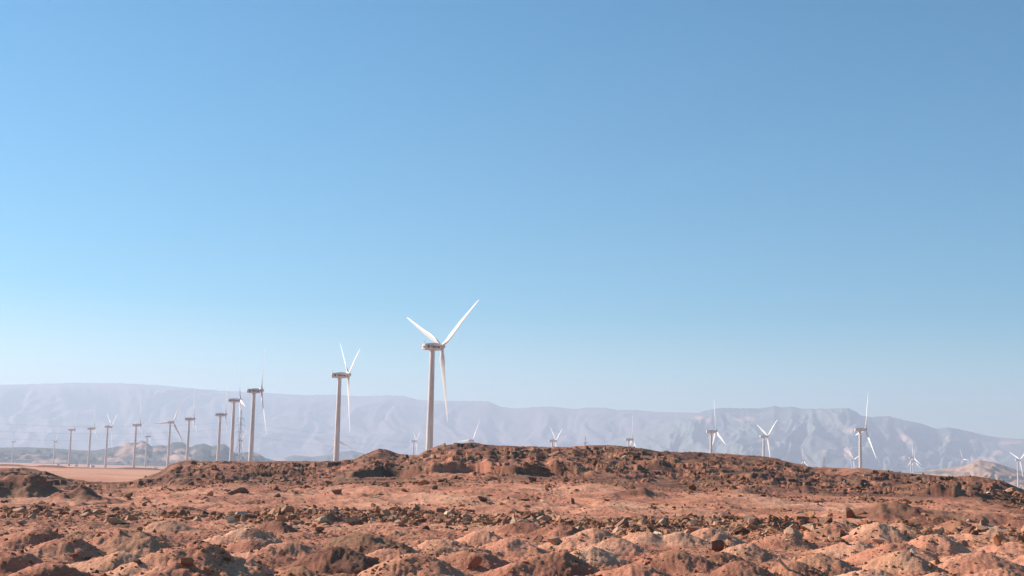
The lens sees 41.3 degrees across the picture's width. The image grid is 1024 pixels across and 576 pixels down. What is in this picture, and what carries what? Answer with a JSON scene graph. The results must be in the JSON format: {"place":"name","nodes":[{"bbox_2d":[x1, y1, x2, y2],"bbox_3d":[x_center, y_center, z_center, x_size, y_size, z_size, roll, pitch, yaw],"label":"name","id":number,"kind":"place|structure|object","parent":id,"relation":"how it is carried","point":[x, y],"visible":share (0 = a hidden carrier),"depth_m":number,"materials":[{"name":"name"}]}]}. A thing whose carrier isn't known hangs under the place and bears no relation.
{"place":"outdoors","nodes":[
{"label":"outdoors","id":0,"kind":"place"},
{"bbox_2d":[0,441,274,466],"bbox_3d":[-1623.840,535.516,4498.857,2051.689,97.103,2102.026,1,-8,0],"label":"hill","id":1,"kind":"structure","parent":0,"point":[123,455],"depth_m":4711.84,"materials":[{"name":"grey stone"}]},
{"bbox_2d":[271,450,363,460],"bbox_3d":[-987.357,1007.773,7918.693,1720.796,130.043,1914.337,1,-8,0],"label":"hill","id":2,"kind":"structure","parent":0,"point":[347,455],"depth_m":7879.68,"materials":[{"name":"grey stone"}]},
{"bbox_2d":[0,383,695,458],"bbox_3d":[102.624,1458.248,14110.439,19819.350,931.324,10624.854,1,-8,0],"label":"mountain","id":3,"kind":"structure","parent":0,"point":[392,423],"depth_m":14642.22,"materials":[{"name":"grey stone"}]},
{"bbox_2d":[0,442,1023,575],"bbox_3d":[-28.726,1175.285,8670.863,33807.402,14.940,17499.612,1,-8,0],"label":"ground","id":4,"kind":"structure","parent":0,"point":[15,485],"depth_m":121.34,"materials":[{"name":"soil"}]},
{"bbox_2d":[11,429,15,462],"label":"wind turbine","id":5,"kind":"object","parent":4,"relation":"on","point":[12,449],"visible":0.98,"depth_m":4226.63,"materials":[{"name":"white paint"}]},
{"bbox_2d":[13,507,24,512],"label":"rock","id":6,"kind":"object","parent":4,"relation":"on","point":[18,510],"visible":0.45,"depth_m":101.22,"materials":[{"name":"beige stone"}]},
{"bbox_2d":[16,520,26,524],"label":"boulder","id":7,"kind":"object","parent":4,"relation":"on","point":[22,522],"visible":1,"depth_m":85.82,"materials":[{"name":"beige stone"}]},
{"bbox_2d":[28,512,36,518],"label":"rock","id":8,"kind":"object","parent":4,"relation":"on","point":[33,515],"visible":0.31,"depth_m":92.86,"materials":[{"name":"beige stone"}]},
{"bbox_2d":[29,508,39,512],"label":"rock","id":9,"kind":"object","parent":4,"relation":"on","point":[36,510],"visible":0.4,"depth_m":101.08,"materials":[{"name":"brown stone"}]},
{"bbox_2d":[50,432,60,463],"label":"wind turbine","id":10,"kind":"object","parent":4,"relation":"on","point":[54,449],"visible":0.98,"depth_m":3877.29,"materials":[{"name":"white paint"}]},
{"bbox_2d":[68,413,75,465],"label":"wind turbine","id":11,"kind":"object","parent":4,"relation":"on","point":[69,455],"visible":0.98,"depth_m":2424.01,"materials":[{"name":"white paint"}]},
{"bbox_2d":[68,551,78,555],"bbox_3d":[-17.939,10.888,55.742,0.307,0.179,0.444,-3,-9,29],"label":"boulder","id":12,"kind":"object","parent":4,"relation":"on","point":[75,553],"visible":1,"depth_m":55.70,"materials":[{"name":"red stone"}]},
{"bbox_2d":[80,508,90,513],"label":"rock","id":13,"kind":"object","parent":4,"relation":"on","point":[87,510],"visible":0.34,"depth_m":102.87,"materials":[{"name":"grey stone"}]},
{"bbox_2d":[87,407,96,466],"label":"wind turbine","id":14,"kind":"object","parent":4,"relation":"on","point":[89,446],"visible":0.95,"depth_m":2264.38,"materials":[{"name":"white paint"}]},
{"bbox_2d":[91,509,104,514],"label":"rock","id":15,"kind":"object","parent":4,"relation":"on","point":[97,511],"visible":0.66,"depth_m":103.21,"materials":[{"name":"beige stone"}]},
{"bbox_2d":[104,414,116,467],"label":"wind turbine","id":16,"kind":"object","parent":4,"relation":"on","point":[106,447],"visible":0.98,"depth_m":2157.40,"materials":[{"name":"white paint"}]},
{"bbox_2d":[110,507,119,511],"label":"boulder","id":17,"kind":"object","parent":4,"relation":"on","point":[114,509],"visible":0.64,"depth_m":109.20,"materials":[{"name":"stone"}]},
{"bbox_2d":[107,517,127,523],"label":"boulder","id":18,"kind":"object","parent":4,"relation":"on","point":[113,520],"visible":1,"depth_m":88.55,"materials":[{"name":"beige stone"}]},
{"bbox_2d":[124,515,136,519],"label":"rock","id":19,"kind":"object","parent":4,"relation":"on","point":[128,517],"visible":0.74,"depth_m":95.31,"materials":[{"name":"beige stone"}]},
{"bbox_2d":[132,405,141,466],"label":"wind turbine","id":20,"kind":"object","parent":4,"relation":"on","point":[134,450],"visible":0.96,"depth_m":2003.50,"materials":[{"name":"white paint"}]},
{"bbox_2d":[132,558,141,563],"bbox_3d":[-12.363,9.012,44.791,0.332,0.202,0.253,-4,-9,35],"label":"boulder","id":21,"kind":"object","parent":4,"relation":"on","point":[135,560],"visible":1,"depth_m":44.73,"materials":[{"name":"stone"}]},
{"bbox_2d":[144,436,150,466],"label":"wind turbine","id":22,"kind":"object","parent":4,"relation":"on","point":[147,437],"visible":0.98,"depth_m":2963.51,"materials":[{"name":"white paint"}]},
{"bbox_2d":[154,400,184,466],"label":"wind turbine","id":23,"kind":"object","parent":4,"relation":"on","point":[169,435],"visible":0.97,"depth_m":1953.73,"materials":[{"name":"white paint"}]},
{"bbox_2d":[181,557,193,566],"bbox_3d":[-10.619,8.973,44.507,0.490,0.384,0.454,4,-2,0],"label":"boulder","id":24,"kind":"object","parent":4,"relation":"on","point":[187,561],"visible":1,"depth_m":44.33,"materials":[{"name":"brown stone"}]},
{"bbox_2d":[185,416,196,459],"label":"wind turbine","id":25,"kind":"object","parent":4,"relation":"on","point":[188,435],"visible":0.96,"depth_m":1729.91,"materials":[{"name":"white paint"}]},
{"bbox_2d":[192,516,201,521],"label":"rock","id":26,"kind":"object","parent":4,"relation":"on","point":[196,518],"visible":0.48,"depth_m":93.38,"materials":[{"name":"beige stone"}]},
{"bbox_2d":[215,391,227,460],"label":"wind turbine","id":27,"kind":"object","parent":4,"relation":"on","point":[220,415],"visible":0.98,"depth_m":1554.27,"materials":[{"name":"white paint"}]},
{"bbox_2d":[221,477,234,481],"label":"boulder","id":28,"kind":"object","parent":4,"relation":"on","point":[228,479],"visible":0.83,"depth_m":175.31,"materials":[{"name":"brown stone"}]},
{"bbox_2d":[225,516,237,523],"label":"rock","id":29,"kind":"object","parent":4,"relation":"on","point":[230,519],"visible":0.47,"depth_m":90.67,"materials":[{"name":"beige stone"}]},
{"bbox_2d":[228,366,244,460],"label":"wind turbine","id":30,"kind":"object","parent":4,"relation":"on","point":[235,400],"visible":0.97,"depth_m":1312.53,"materials":[{"name":"white paint"}]},
{"bbox_2d":[227,487,248,494],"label":"boulder","id":31,"kind":"object","parent":4,"relation":"on","point":[240,490],"visible":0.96,"depth_m":148.89,"materials":[{"name":"stone"}]},
{"bbox_2d":[234,410,244,461],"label":"lattice pylon","id":32,"kind":"object","parent":4,"relation":"on","point":[239,440],"visible":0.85,"depth_m":1462.07,"materials":[{"name":"metal"}]},
{"bbox_2d":[238,433,244,461],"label":"wind turbine","id":33,"kind":"object","parent":4,"relation":"on","point":[242,447],"visible":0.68,"depth_m":3152.84,"materials":[{"name":"white paint"}]},
{"bbox_2d":[235,511,247,514],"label":"rock","id":34,"kind":"object","parent":4,"relation":"on","point":[240,512],"visible":0.32,"depth_m":105.50,"materials":[{"name":"stone"}]},
{"bbox_2d":[240,515,248,521],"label":"rock","id":35,"kind":"object","parent":4,"relation":"on","point":[243,518],"visible":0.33,"depth_m":94.32,"materials":[{"name":"grey stone"}]},
{"bbox_2d":[245,513,256,517],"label":"rock","id":36,"kind":"object","parent":4,"relation":"on","point":[250,515],"visible":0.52,"depth_m":98.64,"materials":[{"name":"brown stone"}]},
{"bbox_2d":[247,354,266,461],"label":"wind turbine","id":37,"kind":"object","parent":4,"relation":"on","point":[253,391],"visible":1,"depth_m":1088.64,"materials":[{"name":"white paint"}]},
{"bbox_2d":[275,515,286,521],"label":"rock","id":38,"kind":"object","parent":4,"relation":"on","point":[281,517],"visible":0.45,"depth_m":92.45,"materials":[{"name":"beige stone"}]},
{"bbox_2d":[281,506,294,511],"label":"rock","id":39,"kind":"object","parent":4,"relation":"on","point":[288,508],"visible":0.41,"depth_m":107.85,"materials":[{"name":"beige stone"}]},
{"bbox_2d":[292,520,303,524],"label":"rock","id":40,"kind":"object","parent":4,"relation":"on","point":[296,522],"visible":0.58,"depth_m":90.21,"materials":[{"name":"brown stone"}]},
{"bbox_2d":[313,527,324,531],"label":"boulder","id":41,"kind":"object","parent":4,"relation":"on","point":[320,529],"visible":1,"depth_m":83.80,"materials":[{"name":"brown stone"}]},
{"bbox_2d":[314,516,327,523],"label":"rock","id":42,"kind":"object","parent":4,"relation":"on","point":[322,519],"visible":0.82,"depth_m":93.25,"materials":[{"name":"stone"}]},
{"bbox_2d":[330,488,341,494],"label":"boulder","id":43,"kind":"object","parent":4,"relation":"on","point":[336,491],"visible":0.94,"depth_m":157.74,"materials":[{"name":"stone"}]},
{"bbox_2d":[331,344,359,460],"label":"wind turbine","id":44,"kind":"object","parent":4,"relation":"on","point":[341,375],"visible":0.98,"depth_m":919.22,"materials":[{"name":"white paint"}]},
{"bbox_2d":[345,518,362,524],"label":"rock","id":45,"kind":"object","parent":4,"relation":"on","point":[355,521],"visible":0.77,"depth_m":93.31,"materials":[{"name":"stone"}]},
{"bbox_2d":[380,509,390,515],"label":"rock","id":46,"kind":"object","parent":4,"relation":"on","point":[385,512],"visible":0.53,"depth_m":108.34,"materials":[{"name":"beige stone"}]},
{"bbox_2d":[407,511,414,515],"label":"boulder","id":47,"kind":"object","parent":4,"relation":"on","point":[410,513],"visible":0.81,"depth_m":108.83,"materials":[{"name":"brown stone"}]},
{"bbox_2d":[411,504,419,510],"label":"rock","id":48,"kind":"object","parent":4,"relation":"on","point":[415,507],"visible":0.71,"depth_m":111.06,"materials":[{"name":"brown stone"}]},
{"bbox_2d":[411,433,419,454],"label":"wind turbine","id":49,"kind":"object","parent":4,"relation":"on","point":[413,441],"visible":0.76,"depth_m":2927.53,"materials":[{"name":"white paint"}]},
{"bbox_2d":[407,300,478,449],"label":"wind turbine","id":50,"kind":"object","parent":4,"relation":"on","point":[436,345],"visible":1,"depth_m":710.30,"materials":[{"name":"white paint"}]},
{"bbox_2d":[435,513,450,519],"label":"rock","id":51,"kind":"object","parent":4,"relation":"on","point":[443,516],"visible":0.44,"depth_m":105.91,"materials":[{"name":"brown stone"}]},
{"bbox_2d":[457,421,479,441],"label":"wind turbine","id":52,"kind":"object","parent":4,"relation":"on","point":[470,440],"visible":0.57,"depth_m":2326.45,"materials":[{"name":"white paint"}]},
{"bbox_2d":[468,556,481,567],"bbox_3d":[-1.449,10.632,52.808,0.600,0.443,0.282,-6,2,-8],"label":"boulder","id":53,"kind":"object","parent":4,"relation":"on","point":[475,562],"visible":1,"depth_m":52.71,"materials":[{"name":"red stone"}]},
{"bbox_2d":[478,496,487,501],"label":"boulder","id":54,"kind":"object","parent":4,"relation":"on","point":[483,498],"visible":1,"depth_m":142.69,"materials":[{"name":"stone"}]},
{"bbox_2d":[500,517,509,524],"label":"rock","id":55,"kind":"object","parent":4,"relation":"on","point":[505,520],"visible":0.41,"depth_m":101.00,"materials":[{"name":"brown stone"}]},
{"bbox_2d":[0,445,1023,575],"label":"rubble","id":56,"kind":"object","parent":4,"relation":"on","point":[584,521],"visible":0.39,"depth_m":104.11,"materials":[{"name":"brown stone"}]},
{"bbox_2d":[509,516,516,523],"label":"rock","id":57,"kind":"object","parent":4,"relation":"on","point":[513,519],"visible":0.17,"depth_m":97.15,"materials":[{"name":"stone"}]},
{"bbox_2d":[527,476,536,481],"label":"boulder","id":58,"kind":"object","parent":4,"relation":"on","point":[532,478],"visible":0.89,"depth_m":175.05,"materials":[{"name":"stone"}]},
{"bbox_2d":[533,535,543,541],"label":"boulder","id":59,"kind":"object","parent":4,"relation":"on","point":[539,538],"visible":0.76,"depth_m":77.91,"materials":[{"name":"brown stone"}]},
{"bbox_2d":[531,512,545,515],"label":"rock","id":60,"kind":"object","parent":4,"relation":"on","point":[533,513],"visible":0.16,"depth_m":116.98,"materials":[{"name":"brown stone"}]},
{"bbox_2d":[537,515,548,520],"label":"rock","id":61,"kind":"object","parent":4,"relation":"on","point":[543,517],"visible":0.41,"depth_m":101.78,"materials":[{"name":"beige stone"}]},
{"bbox_2d":[547,537,561,544],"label":"boulder","id":62,"kind":"object","parent":4,"relation":"on","point":[554,540],"visible":1,"depth_m":73.37,"materials":[{"name":"beige stone"}]},
{"bbox_2d":[549,427,561,446],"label":"wind turbine","id":63,"kind":"object","parent":4,"relation":"on","point":[553,440],"visible":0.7,"depth_m":2176.42,"materials":[{"name":"white paint"}]},
{"bbox_2d":[548,451,564,456],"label":"boulder","id":64,"kind":"object","parent":4,"relation":"on","point":[556,453],"visible":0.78,"depth_m":209.66,"materials":[{"name":"brown stone"}]},
{"bbox_2d":[612,526,622,532],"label":"rock","id":65,"kind":"object","parent":4,"relation":"on","point":[617,529],"visible":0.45,"depth_m":90.61,"materials":[{"name":"beige stone"}]},
{"bbox_2d":[614,517,627,526],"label":"rock","id":66,"kind":"object","parent":4,"relation":"on","point":[623,521],"visible":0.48,"depth_m":97.77,"materials":[{"name":"brown stone"}]},
{"bbox_2d":[625,431,635,446],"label":"wind turbine","id":67,"kind":"object","parent":4,"relation":"on","point":[629,440],"visible":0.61,"depth_m":2169.84,"materials":[{"name":"white paint"}]},
{"bbox_2d":[630,452,640,455],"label":"boulder","id":68,"kind":"object","parent":4,"relation":"on","point":[635,453],"visible":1,"depth_m":212.32,"materials":[{"name":"stone"}]},
{"bbox_2d":[638,518,653,525],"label":"rock","id":69,"kind":"object","parent":4,"relation":"on","point":[644,521],"visible":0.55,"depth_m":98.47,"materials":[{"name":"brown stone"}]},
{"bbox_2d":[659,518,666,525],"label":"rock","id":70,"kind":"object","parent":4,"relation":"on","point":[663,520],"visible":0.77,"depth_m":99.24,"materials":[{"name":"beige stone"}]},
{"bbox_2d":[676,514,688,520],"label":"rock","id":71,"kind":"object","parent":4,"relation":"on","point":[681,518],"visible":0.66,"depth_m":109.60,"materials":[{"name":"stone"}]},
{"bbox_2d":[687,520,698,524],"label":"rock","id":72,"kind":"object","parent":4,"relation":"on","point":[692,522],"visible":0.27,"depth_m":105.34,"materials":[{"name":"brown stone"}]},
{"bbox_2d":[686,527,700,532],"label":"rock","id":73,"kind":"object","parent":4,"relation":"on","point":[692,529],"visible":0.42,"depth_m":96.29,"materials":[{"name":"beige stone"}]},
{"bbox_2d":[705,518,718,523],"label":"rock","id":74,"kind":"object","parent":4,"relation":"on","point":[710,520],"visible":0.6,"depth_m":108.72,"materials":[{"name":"beige stone"}]},
{"bbox_2d":[706,407,725,452],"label":"wind turbine","id":75,"kind":"object","parent":4,"relation":"on","point":[715,431],"visible":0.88,"depth_m":1629.54,"materials":[{"name":"white paint"}]},
{"bbox_2d":[709,539,724,551],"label":"boulder","id":76,"kind":"object","parent":4,"relation":"on","point":[717,545],"visible":0.88,"depth_m":71.31,"materials":[{"name":"stone"}]},
{"bbox_2d":[732,526,744,532],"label":"rock","id":77,"kind":"object","parent":4,"relation":"on","point":[738,528],"visible":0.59,"depth_m":96.30,"materials":[{"name":"brown stone"}]},
{"bbox_2d":[743,514,754,522],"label":"rock","id":78,"kind":"object","parent":4,"relation":"on","point":[746,518],"visible":0.3,"depth_m":109.03,"materials":[{"name":"stone"}]},
{"bbox_2d":[745,525,757,530],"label":"rock","id":79,"kind":"object","parent":4,"relation":"on","point":[753,527],"visible":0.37,"depth_m":101.70,"materials":[{"name":"beige stone"}]},
{"bbox_2d":[747,517,757,522],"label":"rock","id":80,"kind":"object","parent":4,"relation":"on","point":[753,519],"visible":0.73,"depth_m":103.13,"materials":[{"name":"brown stone"}]},
{"bbox_2d":[758,420,776,456],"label":"wind turbine","id":81,"kind":"object","parent":4,"relation":"on","point":[764,436],"visible":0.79,"depth_m":1923.04,"materials":[{"name":"white paint"}]},
{"bbox_2d":[777,558,789,569],"bbox_3d":[10.684,10.883,52.954,1.000,0.110,0.051,47,-6,-7],"label":"plank","id":82,"kind":"object","parent":4,"relation":"on","point":[784,565],"visible":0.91,"depth_m":52.91,"materials":[{"name":"brown wood"}]},
{"bbox_2d":[784,524,798,530],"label":"rock","id":83,"kind":"object","parent":4,"relation":"on","point":[793,526],"visible":0.25,"depth_m":97.12,"materials":[{"name":"beige stone"}]},
{"bbox_2d":[784,527,803,537],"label":"rock","id":84,"kind":"object","parent":4,"relation":"on","point":[792,531],"visible":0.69,"depth_m":80.92,"materials":[{"name":"beige stone"}]},
{"bbox_2d":[795,518,804,523],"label":"rock","id":85,"kind":"object","parent":4,"relation":"on","point":[802,520],"visible":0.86,"depth_m":116.65,"materials":[{"name":"brown stone"}]},
{"bbox_2d":[832,538,844,541],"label":"rock","id":86,"kind":"object","parent":4,"relation":"on","point":[839,540],"visible":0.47,"depth_m":87.84,"materials":[{"name":"stone"}]},
{"bbox_2d":[837,529,844,536],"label":"rock","id":87,"kind":"object","parent":4,"relation":"on","point":[841,532],"visible":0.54,"depth_m":90.92,"materials":[{"name":"brown stone"}]},
{"bbox_2d":[845,507,855,517],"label":"boulder","id":88,"kind":"object","parent":4,"relation":"on","point":[849,513],"visible":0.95,"depth_m":131.01,"materials":[{"name":"stone"}]},
{"bbox_2d":[854,399,875,467],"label":"wind turbine","id":89,"kind":"object","parent":4,"relation":"on","point":[860,430],"visible":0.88,"depth_m":1435.82,"materials":[{"name":"white paint"}]},
{"bbox_2d":[872,539,884,543],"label":"boulder","id":90,"kind":"object","parent":4,"relation":"on","point":[881,541],"visible":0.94,"depth_m":87.33,"materials":[{"name":"stone"}]},
{"bbox_2d":[909,448,919,472],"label":"wind turbine","id":91,"kind":"object","parent":4,"relation":"on","point":[911,458],"visible":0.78,"depth_m":3496.83,"materials":[{"name":"white paint"}]},
{"bbox_2d":[954,528,962,531],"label":"rock","id":92,"kind":"object","parent":4,"relation":"on","point":[957,530],"visible":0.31,"depth_m":100.26,"materials":[{"name":"stone"}]},
{"bbox_2d":[958,540,968,546],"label":"rock","id":93,"kind":"object","parent":4,"relation":"on","point":[964,542],"visible":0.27,"depth_m":85.94,"materials":[{"name":"brown stone"}]},
{"bbox_2d":[962,526,974,533],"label":"rock","id":94,"kind":"object","parent":4,"relation":"on","point":[968,530],"visible":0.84,"depth_m":93.21,"materials":[{"name":"brown stone"}]},
{"bbox_2d":[976,525,987,530],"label":"rock","id":95,"kind":"object","parent":4,"relation":"on","point":[981,527],"visible":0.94,"depth_m":92.64,"materials":[{"name":"beige stone"}]},
{"bbox_2d":[979,520,988,525],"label":"rock","id":96,"kind":"object","parent":4,"relation":"on","point":[982,522],"visible":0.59,"depth_m":93.51,"materials":[{"name":"brown stone"}]},
{"bbox_2d":[1005,487,1017,492],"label":"boulder","id":97,"kind":"object","parent":4,"relation":"on","point":[1010,489],"visible":0.81,"depth_m":189.70,"materials":[{"name":"beige stone"}]},
{"bbox_2d":[1011,453,1023,486],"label":"wind turbine","id":98,"kind":"object","parent":4,"relation":"on","point":[1018,459],"visible":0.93,"depth_m":2937.19,"materials":[{"name":"white paint"}]},
{"bbox_2d":[0,0,1023,438],"label":"sky","id":99,"kind":"structure","parent":0,"point":[685,206],"materials":[{"name":"blue"}]},
{"bbox_2d":[601,406,1023,472],"bbox_3d":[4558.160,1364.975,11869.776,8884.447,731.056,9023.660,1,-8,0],"label":"mountain","id":100,"kind":"structure","parent":0,"point":[815,435],"depth_m":12089.16,"materials":[{"name":"grey stone"}]},
{"bbox_2d":[913,460,1023,487],"bbox_3d":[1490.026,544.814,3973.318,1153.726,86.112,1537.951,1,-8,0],"label":"hill","id":101,"kind":"structure","parent":0,"point":[988,469],"depth_m":4036.41,"materials":[{"name":"grey stone"}]}
]}

